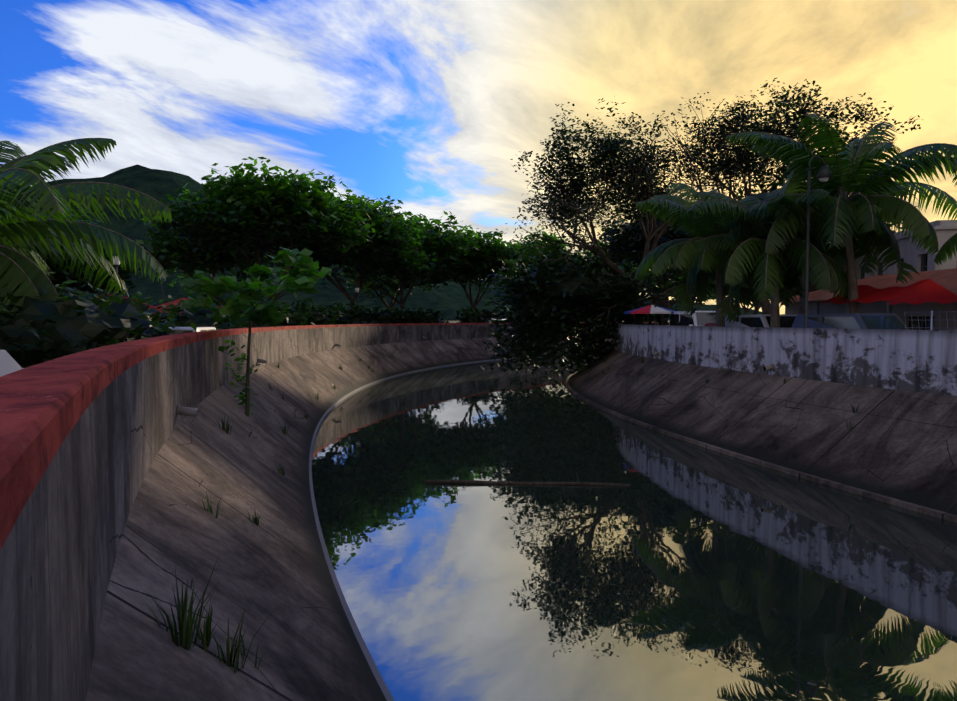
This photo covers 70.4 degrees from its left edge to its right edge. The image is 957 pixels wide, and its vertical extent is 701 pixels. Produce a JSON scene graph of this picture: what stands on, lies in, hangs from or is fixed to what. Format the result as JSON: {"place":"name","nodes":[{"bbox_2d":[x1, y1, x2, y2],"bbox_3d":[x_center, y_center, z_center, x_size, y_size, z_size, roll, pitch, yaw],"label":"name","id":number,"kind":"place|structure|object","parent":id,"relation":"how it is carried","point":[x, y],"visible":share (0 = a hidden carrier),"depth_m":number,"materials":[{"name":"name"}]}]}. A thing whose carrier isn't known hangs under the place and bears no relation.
{"place":"outdoors","nodes":[
{"label":"outdoors","id":0,"kind":"place"},
{"bbox_2d":[86,336,612,700],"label":"slope","id":1,"kind":"structure","parent":0,"point":[274,563],"depth_m":7.59,"materials":[{"name":"concrete"}]},
{"bbox_2d":[142,558,221,649],"bbox_3d":[-1.998,1.741,4.601,0.532,0.581,0.652,-1,3,-28],"label":"grass tuft","id":2,"kind":"object","parent":1,"relation":"on","point":[186,628],"visible":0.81,"depth_m":4.57,"materials":[{"name":"green plant"}]},
{"bbox_2d":[171,601,240,650],"bbox_3d":[-1.965,1.977,4.885,0.457,0.359,0.303,1,3,26],"label":"grass tuft","id":3,"kind":"object","parent":1,"relation":"on","point":[206,634],"visible":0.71,"depth_m":4.88,"materials":[{"name":"green plant"}]},
{"bbox_2d":[201,491,224,517],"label":"grass tuft","id":4,"kind":"object","parent":1,"relation":"on","point":[209,508],"visible":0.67,"depth_m":8.44,"materials":[{"name":"green plant"}]},
{"bbox_2d":[217,414,230,430],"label":"weed","id":5,"kind":"object","parent":1,"relation":"on","point":[223,428],"visible":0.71,"depth_m":14.04,"materials":[{"name":"green plant"}]},
{"bbox_2d":[218,417,231,433],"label":"weed","id":6,"kind":"object","parent":1,"relation":"on","point":[227,429],"visible":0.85,"depth_m":14.03,"materials":[{"name":"green plant"}]},
{"bbox_2d":[200,606,270,672],"bbox_3d":[-1.748,2.070,4.845,0.392,0.451,0.377,1,3,13],"label":"grass tuft","id":7,"kind":"object","parent":1,"relation":"on","point":[229,655],"visible":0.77,"depth_m":4.87,"materials":[{"name":"green plant"}]},
{"bbox_2d":[218,340,259,416],"bbox_3d":[-6.158,0.764,17.390,0.962,2.086,1.332,-1,3,-28],"label":"bush","id":8,"kind":"object","parent":1,"relation":"on","point":[242,356],"visible":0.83,"depth_m":17.38,"materials":[{"name":"green plant"}]},
{"bbox_2d":[234,627,262,668],"bbox_3d":[-1.797,2.279,5.113,0.296,0.282,0.228,1,3,30],"label":"grass tuft","id":9,"kind":"object","parent":1,"relation":"on","point":[244,653],"visible":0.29,"depth_m":5.16,"materials":[{"name":"green plant"}]},
{"bbox_2d":[247,511,261,525],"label":"weed","id":10,"kind":"object","parent":1,"relation":"on","point":[255,520],"visible":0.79,"depth_m":9.60,"materials":[{"name":"green plant"}]},
{"bbox_2d":[177,247,331,416],"bbox_3d":[-5.785,-0.318,17.676,3.842,4.620,4.075,0,3,0],"label":"sapling","id":11,"kind":"object","parent":1,"relation":"on","point":[267,312],"visible":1,"depth_m":16.66,"materials":[{"name":"green plant"}]},
{"bbox_2d":[275,463,284,475],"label":"weed","id":12,"kind":"object","parent":1,"relation":"on","point":[282,471],"visible":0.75,"depth_m":14.38,"materials":[{"name":"green plant"}]},
{"bbox_2d":[280,421,291,434],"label":"weed","id":13,"kind":"object","parent":1,"relation":"on","point":[284,429],"visible":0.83,"depth_m":19.20,"materials":[{"name":"green plant"}]},
{"bbox_2d":[12,164,784,320],"bbox_3d":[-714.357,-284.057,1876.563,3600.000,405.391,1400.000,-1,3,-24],"label":"mountain","id":14,"kind":"structure","parent":0,"point":[451,298],"depth_m":1547.19,"materials":[{"name":"green plant"}]},
{"bbox_2d":[309,356,538,700],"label":"lip","id":15,"kind":"object","parent":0,"point":[376,672],"visible":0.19,"depth_m":10.64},
{"bbox_2d":[0,0,956,319],"label":"sky","id":16,"kind":"structure","parent":0,"point":[426,105],"materials":[{"name":"blue"}]},
{"bbox_2d":[449,320,668,322],"bbox_3d":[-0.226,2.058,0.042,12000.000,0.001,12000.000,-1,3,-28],"label":"ground","id":17,"kind":"structure","parent":0,"point":[454,321],"depth_m":783.77,"materials":[{"name":"grey"}]},
{"bbox_2d":[2,204,86,299],"bbox_3d":[-22.890,-3.358,31.977,7.080,8.329,5.977,0,3,-3],"label":"tree","id":18,"kind":"object","parent":17,"relation":"on","point":[76,264],"visible":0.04,"depth_m":33.06,"materials":[{"name":"green plant"}]},
{"bbox_2d":[1,203,146,306],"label":"tree","id":19,"kind":"object","parent":17,"relation":"on","point":[60,276],"visible":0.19,"depth_m":35.01,"materials":[{"name":"green plant"}]},
{"bbox_2d":[136,189,284,297],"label":"tree","id":20,"kind":"object","parent":17,"relation":"on","point":[186,257],"visible":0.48,"depth_m":56.42,"materials":[{"name":"green plant"}]},
{"bbox_2d":[140,157,375,301],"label":"tree","id":21,"kind":"object","parent":17,"relation":"on","point":[248,208],"visible":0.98,"depth_m":44.29,"materials":[{"name":"green plant"}]},
{"bbox_2d":[0,322,668,700],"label":"wall","id":22,"kind":"structure","parent":17,"relation":"on","point":[86,434],"depth_m":3.44,"materials":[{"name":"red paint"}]},
{"bbox_2d":[176,404,197,416],"bbox_3d":[-4.968,1.021,11.533,0.366,0.236,0.220,-1,3,-17],"label":"drain pipe","id":23,"kind":"object","parent":22,"relation":"attached to","point":[186,411],"visible":0.83,"depth_m":11.48,"materials":[{"name":"grey concrete"}]},
{"bbox_2d":[257,358,266,363],"bbox_3d":[-8.186,0.382,25.616,0.366,0.236,0.220,0,3,-8],"label":"drain pipe","id":24,"kind":"object","parent":22,"relation":"attached to","point":[261,361],"visible":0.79,"depth_m":25.56,"materials":[{"name":"grey plastic"}]},
{"bbox_2d":[271,187,437,309],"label":"tree","id":25,"kind":"object","parent":17,"relation":"on","point":[393,241],"visible":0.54,"depth_m":55.91,"materials":[{"name":"green plant"}]},
{"bbox_2d":[337,263,435,309],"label":"tree","id":26,"kind":"object","parent":17,"relation":"on","point":[395,287],"visible":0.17,"depth_m":79.37,"materials":[{"name":"green plant"}]},
{"bbox_2d":[414,225,534,311],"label":"tree","id":27,"kind":"object","parent":17,"relation":"on","point":[482,261],"visible":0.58,"depth_m":72.59,"materials":[{"name":"green plant"}]},
{"bbox_2d":[509,226,590,276],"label":"tree","id":28,"kind":"object","parent":17,"relation":"on","point":[536,244],"visible":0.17,"depth_m":83.34,"materials":[{"name":"green plant"}]},
{"bbox_2d":[479,235,724,378],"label":"overhanging tree wood","id":29,"kind":"object","parent":17,"relation":"on","point":[549,301],"visible":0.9,"depth_m":40.09,"materials":[{"name":"green plant"}]},
{"bbox_2d":[577,242,653,319],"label":"tree","id":30,"kind":"object","parent":17,"relation":"on","point":[627,263],"depth_m":89.63,"materials":[{"name":"green plant"}]},
{"bbox_2d":[583,201,723,324],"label":"tree","id":31,"kind":"object","parent":17,"relation":"on","point":[620,243],"visible":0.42,"depth_m":49.76,"materials":[{"name":"green plant"}]},
{"bbox_2d":[620,215,726,310],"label":"tree","id":32,"kind":"object","parent":17,"relation":"on","point":[681,277],"visible":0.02,"depth_m":59.15,"materials":[{"name":"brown plant"}]},
{"bbox_2d":[651,268,715,305],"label":"tree","id":33,"kind":"object","parent":17,"relation":"on","point":[696,299],"visible":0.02,"depth_m":97.09,"materials":[{"name":"green plant"}]},
{"bbox_2d":[714,272,767,314],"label":"tree","id":34,"kind":"object","parent":17,"relation":"on","point":[756,310],"visible":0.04,"depth_m":66.77,"materials":[{"name":"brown plant"}]},
{"bbox_2d":[714,283,781,314],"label":"tree","id":35,"kind":"object","parent":17,"relation":"on","point":[746,310],"depth_m":104.63,"materials":[{"name":"green plant"}]},
{"bbox_2d":[646,78,921,314],"bbox_3d":[16.526,-7.560,41.289,13.228,16.174,16.956,-1,3,-28],"label":"tree","id":36,"kind":"object","parent":17,"relation":"on","point":[744,161],"visible":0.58,"depth_m":38.59,"materials":[{"name":"green plant"}]},
{"bbox_2d":[719,166,916,295],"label":"tree","id":37,"kind":"object","parent":17,"relation":"on","point":[813,287],"visible":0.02,"depth_m":43.23,"materials":[{"name":"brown plant"}]},
{"bbox_2d":[779,268,956,329],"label":"building","id":38,"kind":"structure","parent":17,"relation":"on","point":[946,279],"depth_m":29.70,"materials":[{"name":"brown tile"}]},
{"bbox_2d":[845,220,956,279],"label":"building","id":39,"kind":"structure","parent":17,"relation":"on","point":[918,260],"depth_m":35.47,"materials":[{"name":"grey paint"}]},
{"bbox_2d":[312,353,956,700],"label":"canal water","id":40,"kind":"structure","parent":0,"point":[679,570],"depth_m":11.01,"materials":[{"name":"blue liquid"}]},
{"bbox_2d":[426,472,630,485],"bbox_3d":[1.177,3.095,16.396,4.865,0.186,0.618,0,3,3],"label":"floating pole","id":41,"kind":"object","parent":40,"relation":"on","point":[500,482],"visible":0.98,"depth_m":16.11,"materials":[{"name":"brown wood"}]},
{"bbox_2d":[568,349,956,514],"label":"slope","id":42,"kind":"structure","parent":0,"point":[898,444],"depth_m":18.69,"materials":[{"name":"concrete"}]},
{"bbox_2d":[613,324,956,395],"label":"wall face","id":43,"kind":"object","parent":42,"relation":"on","point":[923,361],"visible":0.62,"depth_m":20.11},
{"bbox_2d":[763,364,774,370],"bbox_3d":[9.462,0.543,22.059,0.366,0.236,0.220,-1,3,-13],"label":"drain pipe","id":44,"kind":"object","parent":43,"relation":"on","point":[769,367],"visible":0.92,"depth_m":22.00,"materials":[{"name":"grey plastic"}]},
{"bbox_2d":[626,323,956,330],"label":"wall","id":45,"kind":"structure","parent":43,"relation":"on","point":[769,327],"depth_m":22.48,"materials":[{"name":"grey concrete"}]},
{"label":"road","id":46,"kind":"structure","parent":0,"visible":0},
{"bbox_2d":[505,96,751,324],"bbox_3d":[7.246,-7.205,39.939,14.326,15.628,14.364,-1,3,-28],"label":"tree","id":47,"kind":"object","parent":46,"relation":"on","point":[623,166],"visible":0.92,"depth_m":39.21,"materials":[{"name":"green plant"}]},
{"bbox_2d":[624,302,673,324],"bbox_3d":[9.590,-1.426,37.627,2.776,2.550,2.776,2,3,39],"label":"umbrella","id":48,"kind":"object","parent":46,"relation":"on","point":[651,309],"visible":0.9,"depth_m":36.71,"materials":[{"name":"red"}]},
{"bbox_2d":[669,311,715,325],"bbox_3d":[11.347,-1.023,34.824,2.240,2.000,5.060,0,3,-1],"label":"white van","id":49,"kind":"object","parent":46,"relation":"on","point":[701,318],"visible":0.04,"depth_m":33.44,"materials":[{"name":"white paint"}]},
{"bbox_2d":[704,323,715,325],"bbox_3d":[10.927,-0.487,29.414,2.090,1.420,4.560,0,3,-7],"label":"car","id":50,"kind":"object","parent":46,"relation":"on","point":[710,324],"visible":0.02,"depth_m":29.68,"materials":[{"name":"red paint"}]},
{"bbox_2d":[634,183,816,326],"bbox_3d":[9.569,-3.043,26.521,7.313,8.196,7.792,-1,3,-28],"label":"palm tree","id":51,"kind":"object","parent":46,"relation":"on","point":[675,207],"visible":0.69,"depth_m":26.54,"materials":[{"name":"green plant"}]},
{"bbox_2d":[725,315,795,327],"bbox_3d":[11.236,-0.498,26.022,2.190,1.750,4.860,0,3,-10],"label":"car","id":52,"kind":"object","parent":46,"relation":"on","point":[786,321],"visible":0.02,"depth_m":25.54,"materials":[{"name":"grey paint"}]},
{"bbox_2d":[672,170,887,327],"bbox_3d":[10.895,-3.181,24.961,7.139,8.612,6.581,2,3,39],"label":"palm tree","id":53,"kind":"object","parent":46,"relation":"on","point":[832,276],"visible":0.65,"depth_m":24.21,"materials":[{"name":"green plant"}]},
{"bbox_2d":[804,155,832,327],"bbox_3d":[11.175,-2.925,22.424,1.115,6.925,0.520,-1,3,-28],"label":"lamp","id":54,"kind":"object","parent":46,"relation":"on","point":[824,174],"visible":0.81,"depth_m":22.20,"materials":[{"name":"grey metal"}]},
{"bbox_2d":[750,206,897,314],"bbox_3d":[14.979,-3.095,30.789,6.500,7.913,6.144,1,3,19],"label":"palm tree","id":55,"kind":"object","parent":46,"relation":"on","point":[801,309],"visible":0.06,"depth_m":30.86,"materials":[{"name":"brown plant"}]},
{"bbox_2d":[725,114,956,312],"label":"palm tree","id":56,"kind":"object","parent":46,"relation":"on","point":[877,186],"visible":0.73,"depth_m":23.06,"materials":[{"name":"green plant"}]},
{"bbox_2d":[791,313,910,329],"bbox_3d":[12.127,-0.289,21.421,2.190,1.750,4.860,-1,3,-14],"label":"dark car","id":57,"kind":"object","parent":46,"relation":"on","point":[865,321],"visible":0.1,"depth_m":20.90,"materials":[{"name":"grey paint"}]},
{"bbox_2d":[817,279,956,313],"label":"red tarp","id":58,"kind":"object","parent":46,"relation":"on","point":[924,291],"visible":0.81,"depth_m":23.37,"materials":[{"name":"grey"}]},
{"bbox_2d":[904,311,954,329],"bbox_3d":[13.074,-0.026,15.064,0.212,1.800,7.949,-1,3,-20],"label":"fence","id":59,"kind":"object","parent":46,"relation":"on","point":[925,320],"visible":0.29,"depth_m":17.99,"materials":[{"name":"silver metal"}]},
{"bbox_2d":[934,151,956,265],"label":"palm tree","id":60,"kind":"object","parent":46,"relation":"on","point":[948,248],"visible":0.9,"depth_m":22.47,"materials":[{"name":"green plant"}]},
{"label":"road","id":61,"kind":"structure","parent":0,"visible":0},
{"bbox_2d":[0,350,23,376],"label":"white car","id":62,"kind":"object","parent":61,"relation":"on","point":[9,364],"visible":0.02,"depth_m":14.19,"materials":[{"name":"grey paint"}]},
{"bbox_2d":[59,282,108,297],"bbox_3d":[-17.656,-0.746,28.739,6.494,4.363,5.614,-1,3,-28],"label":"shrub","id":63,"kind":"object","parent":61,"relation":"on","point":[91,286],"depth_m":28.90,"materials":[{"name":"green plant"}]},
{"bbox_2d":[0,138,171,321],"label":"palm tree","id":64,"kind":"object","parent":61,"relation":"on","point":[19,176],"visible":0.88,"depth_m":20.76,"materials":[{"name":"green plant"}]},
{"bbox_2d":[0,270,193,367],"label":"shrub","id":65,"kind":"object","parent":61,"relation":"on","point":[36,331],"visible":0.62,"depth_m":18.86,"materials":[{"name":"green plant"}]},
{"bbox_2d":[113,252,119,293],"bbox_3d":[-15.952,-1.863,29.946,0.462,5.120,0.462,2,3,39],"label":"lamp","id":66,"kind":"object","parent":61,"relation":"on","point":[116,264],"visible":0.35,"depth_m":29.76,"materials":[{"name":"grey"}]},
{"bbox_2d":[55,283,196,339],"bbox_3d":[-14.048,-0.595,24.610,6.962,3.683,4.818,-1,3,-28],"label":"shrub","id":67,"kind":"object","parent":61,"relation":"on","point":[143,309],"visible":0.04,"depth_m":24.86,"materials":[{"name":"green plant"}]},
{"bbox_2d":[87,292,167,322],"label":"red stall","id":68,"kind":"object","parent":61,"relation":"on","point":[150,306],"visible":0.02,"depth_m":40.27,"materials":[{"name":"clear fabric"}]},
{"bbox_2d":[160,269,166,323],"bbox_3d":[-18.616,-2.272,40.059,0.462,5.020,0.462,2,3,39],"label":"lamp","id":69,"kind":"object","parent":61,"relation":"on","point":[162,292],"visible":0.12,"depth_m":39.98,"materials":[{"name":"grey metal"}]},
{"bbox_2d":[157,327,215,335],"bbox_3d":[-11.880,-0.102,28.231,2.190,1.750,4.860,0,3,-6],"label":"car","id":70,"kind":"object","parent":61,"relation":"on","point":[179,330],"visible":0.02,"depth_m":26.15,"materials":[{"name":"grey paint"}]},
{"bbox_2d":[155,298,238,314],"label":"red stall","id":71,"kind":"object","parent":61,"relation":"on","point":[174,302],"depth_m":46.75,"materials":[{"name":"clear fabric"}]},
{"bbox_2d":[149,298,261,329],"bbox_3d":[-14.173,-1.323,34.335,6.384,3.446,5.481,-1,3,-28],"label":"shrub","id":72,"kind":"object","parent":61,"relation":"on","point":[201,318],"visible":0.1,"depth_m":33.35,"materials":[{"name":"green plant"}]},
{"bbox_2d":[223,300,316,327],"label":"shrub","id":73,"kind":"object","parent":61,"relation":"on","point":[287,321],"visible":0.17,"depth_m":40.62,"materials":[{"name":"green plant"}]},
{"bbox_2d":[289,297,344,325],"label":"shrub","id":74,"kind":"object","parent":61,"relation":"on","point":[321,316],"visible":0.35,"depth_m":45.49,"materials":[{"name":"green plant"}]},
{"bbox_2d":[316,301,373,324],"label":"shrub","id":75,"kind":"object","parent":61,"relation":"on","point":[351,316],"visible":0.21,"depth_m":51.71,"materials":[{"name":"green plant"}]},
{"bbox_2d":[354,285,359,314],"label":"lamp","id":76,"kind":"object","parent":61,"relation":"on","point":[356,287],"visible":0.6,"depth_m":55.20,"materials":[{"name":"grey"}]},
{"bbox_2d":[356,303,419,323],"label":"shrub","id":77,"kind":"object","parent":61,"relation":"on","point":[386,316],"visible":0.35,"depth_m":57.33,"materials":[{"name":"green plant"}]},
{"bbox_2d":[340,211,479,315],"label":"tree","id":78,"kind":"object","parent":61,"relation":"on","point":[438,240],"visible":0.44,"depth_m":65.47,"materials":[{"name":"green plant"}]},
{"bbox_2d":[394,306,448,322],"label":"shrub","id":79,"kind":"object","parent":61,"relation":"on","point":[433,317],"visible":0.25,"depth_m":64.65,"materials":[{"name":"green plant"}]},
{"bbox_2d":[455,306,504,322],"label":"shrub","id":80,"kind":"object","parent":61,"relation":"on","point":[470,316],"visible":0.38,"depth_m":71.21,"materials":[{"name":"green plant"}]},
{"bbox_2d":[632,314,660,321],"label":"shrub","id":81,"kind":"object","parent":61,"relation":"on","point":[646,319],"visible":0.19,"depth_m":91.22,"materials":[{"name":"green plant"}]},
{"label":"canal bed","id":82,"kind":"object","parent":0,"visible":0},
{"bbox_2d":[566,372,956,522],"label":"lip","id":83,"kind":"object","parent":82,"relation":"on","point":[903,504],"visible":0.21,"depth_m":17.09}
]}

